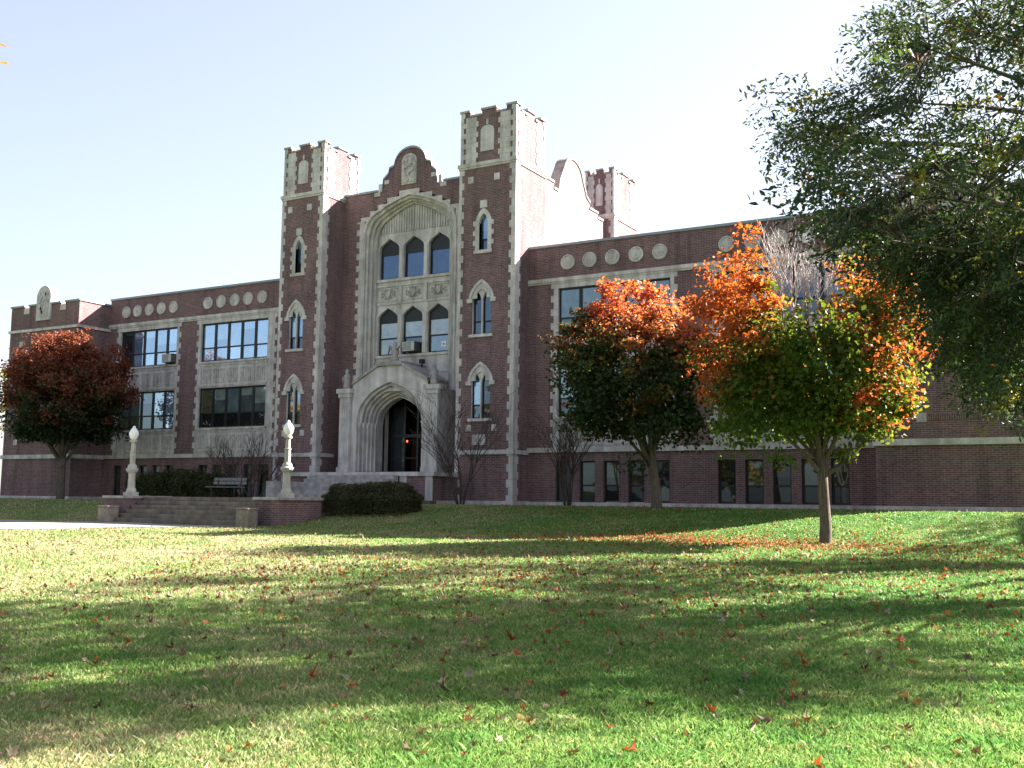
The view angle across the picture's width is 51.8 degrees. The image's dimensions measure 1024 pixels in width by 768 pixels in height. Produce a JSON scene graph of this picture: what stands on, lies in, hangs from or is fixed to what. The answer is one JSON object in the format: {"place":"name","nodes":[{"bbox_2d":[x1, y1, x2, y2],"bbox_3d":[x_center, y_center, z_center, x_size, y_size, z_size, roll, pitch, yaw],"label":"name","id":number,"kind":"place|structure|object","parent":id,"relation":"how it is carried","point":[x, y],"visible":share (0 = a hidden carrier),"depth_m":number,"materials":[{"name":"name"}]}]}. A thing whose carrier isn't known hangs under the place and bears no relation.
{"place":"outdoors","nodes":[
{"label":"outdoors","id":0,"kind":"place"},
{"bbox_2d":[0,520,235,529],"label":"path","id":1,"kind":"structure","parent":0,"point":[20,524],"depth_m":35.91,"materials":[{"name":"concrete"}]},
{"bbox_2d":[97,505,119,521],"bbox_3d":[-14.735,4.854,38.468,0.567,0.840,0.540,-3,-7,30],"label":"concrete post","id":2,"kind":"object","parent":1,"relation":"on","point":[107,513],"visible":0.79,"depth_m":38.28,"materials":[{"name":"beige concrete"}]},
{"bbox_2d":[304,499,435,515],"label":"terrace","id":3,"kind":"structure","parent":0,"point":[323,513],"depth_m":37.70,"materials":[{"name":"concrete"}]},
{"bbox_2d":[206,477,246,496],"bbox_3d":[-11.599,4.215,42.856,1.480,0.856,0.672,-1,-7,16],"label":"park bench","id":4,"kind":"object","parent":3,"relation":"on","point":[218,481],"visible":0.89,"depth_m":43.03,"materials":[{"name":"grey wood"}]},
{"bbox_2d":[0,499,1023,767],"bbox_3d":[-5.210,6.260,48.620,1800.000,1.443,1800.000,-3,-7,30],"label":"lawn","id":5,"kind":"structure","parent":0,"point":[734,527],"depth_m":15.70,"materials":[{"name":"green plant"}]},
{"bbox_2d":[0,368,6,449],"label":"autumn tree","id":6,"kind":"object","parent":5,"relation":"on","point":[2,407],"depth_m":72.17,"materials":[{"name":"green plant"}]},
{"bbox_2d":[0,327,144,498],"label":"maple tree","id":7,"kind":"object","parent":5,"relation":"on","point":[87,414],"visible":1,"depth_m":51.92,"materials":[{"name":"red plant"}]},
{"bbox_2d":[102,495,171,516],"bbox_3d":[-14.244,4.926,40.055,1.200,1.350,2.320,-3,-7,30],"label":"brick pedestal","id":8,"kind":"object","parent":5,"relation":"on","point":[124,502],"visible":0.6,"depth_m":39.13,"materials":[{"name":"brick"}]},
{"bbox_2d":[123,426,138,495],"bbox_3d":[-14.404,2.910,40.038,0.460,2.650,0.460,-3,-7,30],"label":"street lamp","id":9,"kind":"object","parent":8,"relation":"on","point":[132,469],"visible":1,"depth_m":39.92,"materials":[{"name":"stone"}]},
{"bbox_2d":[121,467,239,496],"bbox_3d":[-15.287,4.656,48.652,6.059,1.599,2.576,-3,-7,30],"label":"hedge shrub","id":10,"kind":"object","parent":5,"relation":"on","point":[182,483],"visible":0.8,"depth_m":47.82,"materials":[{"name":"green plant"}]},
{"bbox_2d":[114,496,254,524],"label":"stone steps","id":11,"kind":"structure","parent":5,"relation":"on","point":[191,510],"depth_m":37.47,"materials":[{"name":"concrete"}]},
{"bbox_2d":[201,436,267,496],"bbox_3d":[-13.017,3.908,49.558,2.721,3.239,2.625,1,-6,-1],"label":"bare shrub","id":12,"kind":"object","parent":5,"relation":"on","point":[225,468],"visible":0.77,"depth_m":49.39,"materials":[{"name":"brown plant"}]},
{"bbox_2d":[196,423,297,497],"bbox_3d":[-11.626,3.474,47.890,4.318,3.772,3.251,-1,-7,16],"label":"bare shrub","id":13,"kind":"object","parent":5,"relation":"on","point":[254,464],"visible":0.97,"depth_m":47.82,"materials":[{"name":"brown plant"}]},
{"bbox_2d":[236,508,258,526],"bbox_3d":[-8.829,4.550,35.112,0.567,0.840,0.540,-3,-7,30],"label":"concrete post","id":14,"kind":"object","parent":5,"relation":"on","point":[246,517],"visible":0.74,"depth_m":34.93,"materials":[{"name":"beige concrete"}]},
{"bbox_2d":[252,497,323,525],"bbox_3d":[-7.712,4.589,36.344,1.200,1.350,2.320,-3,-7,30],"label":"brick pedestal","id":15,"kind":"object","parent":5,"relation":"on","point":[275,511],"visible":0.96,"depth_m":35.57,"materials":[{"name":"brick"}]},
{"bbox_2d":[278,420,294,496],"bbox_3d":[-7.716,2.564,36.238,0.460,2.650,0.460,-3,-7,30],"label":"street lamp","id":16,"kind":"object","parent":15,"relation":"on","point":[286,468],"visible":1,"depth_m":36.13,"materials":[{"name":"stone"}]},
{"bbox_2d":[320,479,423,513],"bbox_3d":[-5.016,4.021,37.446,3.670,1.253,2.244,-3,-7,30],"label":"hedge shrub","id":17,"kind":"object","parent":5,"relation":"on","point":[369,497],"visible":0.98,"depth_m":36.73,"materials":[{"name":"green plant"}]},
{"bbox_2d":[403,376,518,504],"bbox_3d":[-2.384,2.322,43.795,5.162,5.516,4.290,-3,-7,30],"label":"bare shrub","id":18,"kind":"object","parent":5,"relation":"on","point":[448,470],"visible":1,"depth_m":43.52,"materials":[{"name":"brown plant"}]},
{"bbox_2d":[0,101,1023,511],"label":"school building","id":19,"kind":"structure","parent":5,"relation":"on","point":[496,257],"depth_m":48.94,"materials":[{"name":"red brick"}]},
{"bbox_2d":[114,466,120,495],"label":"window","id":20,"kind":"structure","parent":19,"relation":"in","point":[118,468],"depth_m":58.49,"materials":[{"name":"black glass"}]},
{"bbox_2d":[118,394,130,429],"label":"window","id":21,"kind":"structure","parent":19,"relation":"in","point":[127,415],"depth_m":58.64,"materials":[{"name":"glass"}]},
{"bbox_2d":[121,332,133,366],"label":"window","id":22,"kind":"structure","parent":19,"relation":"in","point":[128,337],"depth_m":59.12,"materials":[{"name":"black glass"}]},
{"bbox_2d":[129,392,141,429],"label":"window","id":23,"kind":"structure","parent":19,"relation":"in","point":[135,416],"depth_m":58.26,"materials":[{"name":"glass"}]},
{"bbox_2d":[132,331,144,366],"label":"window","id":24,"kind":"structure","parent":19,"relation":"in","point":[139,336],"depth_m":58.69,"materials":[{"name":"glass"}]},
{"bbox_2d":[140,465,146,494],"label":"window","id":25,"kind":"structure","parent":19,"relation":"in","point":[143,467],"depth_m":57.55,"materials":[{"name":"black glass"}]},
{"bbox_2d":[140,392,152,429],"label":"window","id":26,"kind":"structure","parent":19,"relation":"in","point":[147,404],"depth_m":57.85,"materials":[{"name":"glass"}]},
{"bbox_2d":[143,329,156,365],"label":"window","id":27,"kind":"structure","parent":19,"relation":"in","point":[150,335],"depth_m":58.24,"materials":[{"name":"glass"}]},
{"bbox_2d":[154,465,159,472],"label":"window","id":28,"kind":"structure","parent":19,"relation":"in","point":[156,467],"depth_m":57.05,"materials":[{"name":"glass"}]},
{"bbox_2d":[152,391,164,429],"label":"window","id":29,"kind":"structure","parent":19,"relation":"in","point":[158,396],"depth_m":57.40,"materials":[{"name":"glass"}]},
{"bbox_2d":[155,328,167,365],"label":"window","id":30,"kind":"structure","parent":19,"relation":"in","point":[161,334],"depth_m":57.82,"materials":[{"name":"blue glass"}]},
{"bbox_2d":[162,353,175,363],"bbox_3d":[-18.463,-1.373,57.133,0.740,0.475,0.700,-3,-7,30],"label":"air conditioner","id":31,"kind":"object","parent":19,"relation":"attached to","point":[169,358],"visible":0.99,"depth_m":56.85,"materials":[{"name":"beige metal"}]},
{"bbox_2d":[163,390,174,428],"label":"window","id":32,"kind":"structure","parent":19,"relation":"in","point":[169,395],"depth_m":57.01,"materials":[{"name":"glass"}]},
{"bbox_2d":[167,327,177,364],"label":"window","id":33,"kind":"structure","parent":19,"relation":"in","point":[172,332],"depth_m":57.41,"materials":[{"name":"blue glass"}]},
{"bbox_2d":[200,465,206,473],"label":"window","id":34,"kind":"structure","parent":19,"relation":"in","point":[203,467],"depth_m":55.32,"materials":[{"name":"black glass"}]},
{"bbox_2d":[199,388,213,427],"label":"window","id":35,"kind":"structure","parent":19,"relation":"in","point":[206,395],"depth_m":55.63,"materials":[{"name":"glass"}]},
{"bbox_2d":[202,323,215,361],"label":"window","id":36,"kind":"structure","parent":19,"relation":"in","point":[209,330],"depth_m":56.03,"materials":[{"name":"blue glass"}]},
{"bbox_2d":[214,465,221,474],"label":"window","id":37,"kind":"structure","parent":19,"relation":"in","point":[215,468],"depth_m":54.85,"materials":[{"name":"black glass"}]},
{"bbox_2d":[212,387,226,427],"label":"window","id":38,"kind":"structure","parent":19,"relation":"in","point":[219,394],"depth_m":55.17,"materials":[{"name":"glass"}]},
{"bbox_2d":[215,322,228,360],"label":"window","id":39,"kind":"structure","parent":19,"relation":"in","point":[222,329],"depth_m":55.56,"materials":[{"name":"blue glass"}]},
{"bbox_2d":[225,387,239,426],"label":"window","id":40,"kind":"structure","parent":19,"relation":"in","point":[233,393],"depth_m":54.70,"materials":[{"name":"glass"}]},
{"bbox_2d":[229,464,236,477],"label":"window","id":41,"kind":"structure","parent":19,"relation":"in","point":[232,464],"depth_m":54.24,"materials":[{"name":"black glass"}]},
{"bbox_2d":[228,321,242,359],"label":"window","id":42,"kind":"structure","parent":19,"relation":"in","point":[235,328],"depth_m":55.09,"materials":[{"name":"blue glass"}]},
{"bbox_2d":[239,386,253,426],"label":"window","id":43,"kind":"structure","parent":19,"relation":"in","point":[246,392],"depth_m":54.24,"materials":[{"name":"glass"}]},
{"bbox_2d":[241,319,255,358],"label":"window","id":44,"kind":"structure","parent":19,"relation":"in","point":[249,326],"depth_m":54.62,"materials":[{"name":"blue glass"}]},
{"bbox_2d":[244,464,252,497],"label":"window","id":45,"kind":"structure","parent":19,"relation":"in","point":[248,488],"depth_m":53.68,"materials":[{"name":"black glass"}]},
{"bbox_2d":[252,385,265,425],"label":"window","id":46,"kind":"structure","parent":19,"relation":"in","point":[259,395],"depth_m":53.80,"materials":[{"name":"clear glass"}]},
{"bbox_2d":[255,318,267,357],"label":"window","id":47,"kind":"structure","parent":19,"relation":"in","point":[261,343],"depth_m":54.18,"materials":[{"name":"glass"}]},
{"bbox_2d":[259,464,268,496],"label":"window","id":48,"kind":"structure","parent":19,"relation":"in","point":[264,477],"depth_m":53.18,"materials":[{"name":"glass"}]},
{"bbox_2d":[288,386,292,423],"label":"window","id":49,"kind":"structure","parent":19,"relation":"in","point":[290,398],"depth_m":51.10,"materials":[{"name":"glass"}]},
{"bbox_2d":[290,312,295,348],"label":"window","id":50,"kind":"structure","parent":19,"relation":"in","point":[293,319],"depth_m":51.50,"materials":[{"name":"glass"}]},
{"bbox_2d":[295,389,299,423],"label":"window","id":51,"kind":"structure","parent":19,"relation":"in","point":[297,400],"depth_m":50.88,"materials":[{"name":"glass"}]},
{"bbox_2d":[297,243,301,272],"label":"window","id":52,"kind":"structure","parent":19,"relation":"in","point":[300,246],"depth_m":51.79,"materials":[{"name":"glass"}]},
{"bbox_2d":[297,316,302,347],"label":"window","id":53,"kind":"structure","parent":19,"relation":"in","point":[300,322],"depth_m":51.28,"materials":[{"name":"glass"}]},
{"bbox_2d":[379,309,397,355],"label":"window","id":54,"kind":"structure","parent":19,"relation":"in","point":[389,320],"depth_m":51.26,"materials":[{"name":"glass"}]},
{"bbox_2d":[381,240,398,279],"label":"window","id":55,"kind":"structure","parent":19,"relation":"in","point":[390,252],"depth_m":51.64,"materials":[{"name":"blue glass"}]},
{"bbox_2d":[390,401,421,471],"bbox_3d":[-4.751,2.500,49.775,2.325,3.455,0.080,-3,-7,30],"label":"entrance door","id":56,"kind":"structure","parent":19,"relation":"in","point":[398,458],"depth_m":50.06,"materials":[{"name":"black glass"}]},
{"bbox_2d":[406,440,407,471],"bbox_3d":[-5.016,3.478,50.228,0.090,1.605,0.086,-3,-7,30],"label":"entrance lamp","id":57,"kind":"object","parent":19,"relation":"on","point":[406,454],"visible":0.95,"depth_m":50.24,"materials":[{"name":"orange"}]},
{"bbox_2d":[402,341,419,352],"bbox_3d":[-4.763,-1.764,50.297,0.740,0.475,0.700,-3,-7,30],"label":"air conditioner","id":58,"kind":"object","parent":19,"relation":"attached to","point":[410,346],"visible":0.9,"depth_m":50.04,"materials":[{"name":"beige metal"}]},
{"bbox_2d":[403,307,421,353],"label":"window","id":59,"kind":"structure","parent":19,"relation":"in","point":[413,318],"depth_m":50.53,"materials":[{"name":"glass"}]},
{"bbox_2d":[405,237,423,276],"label":"window","id":60,"kind":"structure","parent":19,"relation":"in","point":[414,265],"depth_m":50.91,"materials":[{"name":"blue glass"}]},
{"bbox_2d":[411,431,421,471],"bbox_3d":[-4.494,3.412,52.064,1.100,2.155,0.130,-3,-7,30],"label":"inner door","id":61,"kind":"structure","parent":19,"relation":"in","point":[414,439],"depth_m":52.18,"materials":[{"name":"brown wood"}]},
{"bbox_2d":[429,304,447,351],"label":"window","id":62,"kind":"structure","parent":19,"relation":"in","point":[438,321],"depth_m":49.81,"materials":[{"name":"glass"}]},
{"bbox_2d":[430,233,449,273],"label":"window","id":63,"kind":"structure","parent":19,"relation":"in","point":[440,246],"depth_m":50.20,"materials":[{"name":"blue glass"}]},
{"bbox_2d":[472,375,479,417],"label":"window","id":64,"kind":"structure","parent":19,"relation":"in","point":[476,384],"depth_m":45.88,"materials":[{"name":"glass"}]},
{"bbox_2d":[474,293,481,333],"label":"window","id":65,"kind":"structure","parent":19,"relation":"in","point":[477,302],"depth_m":46.29,"materials":[{"name":"blue glass"}]},
{"bbox_2d":[481,215,487,249],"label":"window","id":66,"kind":"structure","parent":19,"relation":"in","point":[484,223],"depth_m":46.57,"materials":[{"name":"blue glass"}]},
{"bbox_2d":[482,378,489,417],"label":"window","id":67,"kind":"structure","parent":19,"relation":"in","point":[486,386],"depth_m":45.64,"materials":[{"name":"glass"}]},
{"bbox_2d":[483,294,490,333],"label":"window","id":68,"kind":"structure","parent":19,"relation":"in","point":[487,303],"depth_m":46.04,"materials":[{"name":"blue glass"}]},
{"bbox_2d":[557,462,569,501],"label":"window","id":69,"kind":"structure","parent":19,"relation":"in","point":[559,493],"depth_m":44.83,"materials":[{"name":"black glass"}]},
{"bbox_2d":[559,368,579,415],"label":"window","id":70,"kind":"structure","parent":19,"relation":"in","point":[562,399],"depth_m":45.20,"materials":[{"name":"grey glass"}]},
{"bbox_2d":[559,287,580,334],"bbox_3d":[2.514,-3.132,45.451,1.022,2.044,0.070,-3,-7,30],"label":"window","id":71,"kind":"structure","parent":19,"relation":"in","point":[569,297],"depth_m":45.52,"materials":[{"name":"blue glass"}]},
{"bbox_2d":[581,461,594,501],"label":"window","id":72,"kind":"structure","parent":19,"relation":"in","point":[587,467],"depth_m":44.26,"materials":[{"name":"glass"}]},
{"bbox_2d":[581,285,602,330],"bbox_3d":[3.407,-3.178,44.943,1.022,2.044,0.070,-3,-7,30],"label":"window","id":73,"kind":"structure","parent":19,"relation":"in","point":[588,294],"depth_m":45.06,"materials":[{"name":"blue glass"}]},
{"bbox_2d":[605,461,618,501],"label":"window","id":74,"kind":"structure","parent":19,"relation":"in","point":[611,467],"depth_m":43.71,"materials":[{"name":"glass"}]},
{"bbox_2d":[603,282,624,329],"bbox_3d":[4.300,-3.224,44.436,1.022,2.044,0.070,-3,-7,30],"label":"window","id":75,"kind":"structure","parent":19,"relation":"in","point":[617,290],"depth_m":44.41,"materials":[{"name":"glass"}]},
{"bbox_2d":[625,280,647,314],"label":"window","id":76,"kind":"structure","parent":19,"relation":"in","point":[626,298],"depth_m":43.97,"materials":[{"name":"glass"}]},
{"bbox_2d":[629,461,643,501],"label":"window","id":77,"kind":"structure","parent":19,"relation":"in","point":[636,484],"depth_m":43.16,"materials":[{"name":"black glass"}]},
{"bbox_2d":[648,278,669,321],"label":"window","id":78,"kind":"structure","parent":19,"relation":"in","point":[665,281],"depth_m":43.42,"materials":[{"name":"blue glass"}]},
{"bbox_2d":[656,460,669,502],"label":"window","id":79,"kind":"structure","parent":19,"relation":"in","point":[663,466],"depth_m":42.56,"materials":[{"name":"grey glass"}]},
{"bbox_2d":[719,460,735,503],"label":"window","id":80,"kind":"structure","parent":19,"relation":"in","point":[727,468],"depth_m":41.27,"materials":[{"name":"black glass"}]},
{"bbox_2d":[717,271,741,321],"bbox_3d":[8.681,-3.450,41.947,1.022,2.044,0.070,-3,-7,30],"label":"window","id":81,"kind":"structure","parent":19,"relation":"in","point":[727,273],"depth_m":42.04,"materials":[{"name":"grey glass"}]},
{"bbox_2d":[746,459,763,503],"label":"window","id":82,"kind":"structure","parent":19,"relation":"in","point":[754,470],"depth_m":40.74,"materials":[{"name":"grey glass"}]},
{"bbox_2d":[743,268,767,315],"bbox_3d":[9.574,-3.496,41.440,1.022,2.044,0.070,-3,-7,30],"label":"window","id":83,"kind":"structure","parent":19,"relation":"in","point":[764,269],"depth_m":41.40,"materials":[{"name":"grey glass"}]},
{"bbox_2d":[768,265,794,317],"bbox_3d":[10.467,-3.542,40.932,1.022,2.044,0.070,-3,-7,30],"label":"window","id":84,"kind":"structure","parent":19,"relation":"in","point":[789,307],"depth_m":40.81,"materials":[{"name":"grey glass"}]},
{"bbox_2d":[774,459,791,503],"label":"window","id":85,"kind":"structure","parent":19,"relation":"in","point":[782,478],"depth_m":40.20,"materials":[{"name":"grey glass"}]},
{"bbox_2d":[794,263,821,315],"bbox_3d":[11.360,-3.588,40.425,1.022,2.044,0.070,-3,-7,30],"label":"window","id":86,"kind":"structure","parent":19,"relation":"in","point":[799,299],"depth_m":40.43,"materials":[{"name":"glass"}]},
{"bbox_2d":[802,459,818,503],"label":"window","id":87,"kind":"structure","parent":19,"relation":"in","point":[810,483],"depth_m":39.69,"materials":[{"name":"grey glass"}]},
{"bbox_2d":[821,262,848,312],"bbox_3d":[12.253,-3.634,39.918,1.022,2.044,0.070,-3,-7,30],"label":"window","id":88,"kind":"structure","parent":19,"relation":"in","point":[842,292],"depth_m":39.99,"materials":[{"name":"glass"}]},
{"bbox_2d":[832,459,849,504],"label":"window","id":89,"kind":"structure","parent":19,"relation":"in","point":[840,478],"depth_m":39.11,"materials":[{"name":"grey glass"}]},
{"bbox_2d":[0,504,1023,767],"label":"fallen leaves","id":90,"kind":"object","parent":5,"relation":"on","point":[770,544],"visible":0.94,"depth_m":16.23,"materials":[{"name":"orange plant"}]},
{"bbox_2d":[525,402,594,505],"bbox_3d":[2.130,2.756,41.907,2.816,4.337,3.719,-3,-7,30],"label":"bare shrub","id":91,"kind":"object","parent":5,"relation":"on","point":[563,479],"visible":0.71,"depth_m":41.58,"materials":[{"name":"brown plant"}]},
{"bbox_2d":[537,276,720,508],"bbox_3d":[4.004,0.326,35.517,6.227,7.961,5.907,0,-6,6],"label":"maple tree","id":92,"kind":"object","parent":5,"relation":"on","point":[589,368],"visible":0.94,"depth_m":34.49,"materials":[{"name":"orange plant"}]},
{"bbox_2d":[673,214,939,543],"bbox_3d":[7.557,-0.142,26.801,6.352,8.542,6.936,-3,-7,30],"label":"maple tree","id":93,"kind":"object","parent":5,"relation":"on","point":[765,360],"visible":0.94,"depth_m":25.57,"materials":[{"name":"green plant"}]},
{"bbox_2d":[738,0,1023,441],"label":"oak tree","id":94,"kind":"object","parent":5,"relation":"on","point":[937,260],"visible":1,"depth_m":12.77,"materials":[{"name":"green plant"}]},
{"bbox_2d":[884,12,1023,228],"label":"oak tree","id":95,"kind":"object","parent":5,"relation":"on","point":[978,186],"visible":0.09,"depth_m":22.66,"materials":[{"name":"green plant"}]},
{"bbox_2d":[0,0,1023,502],"label":"sky","id":96,"kind":"structure","parent":0,"point":[143,143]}
]}

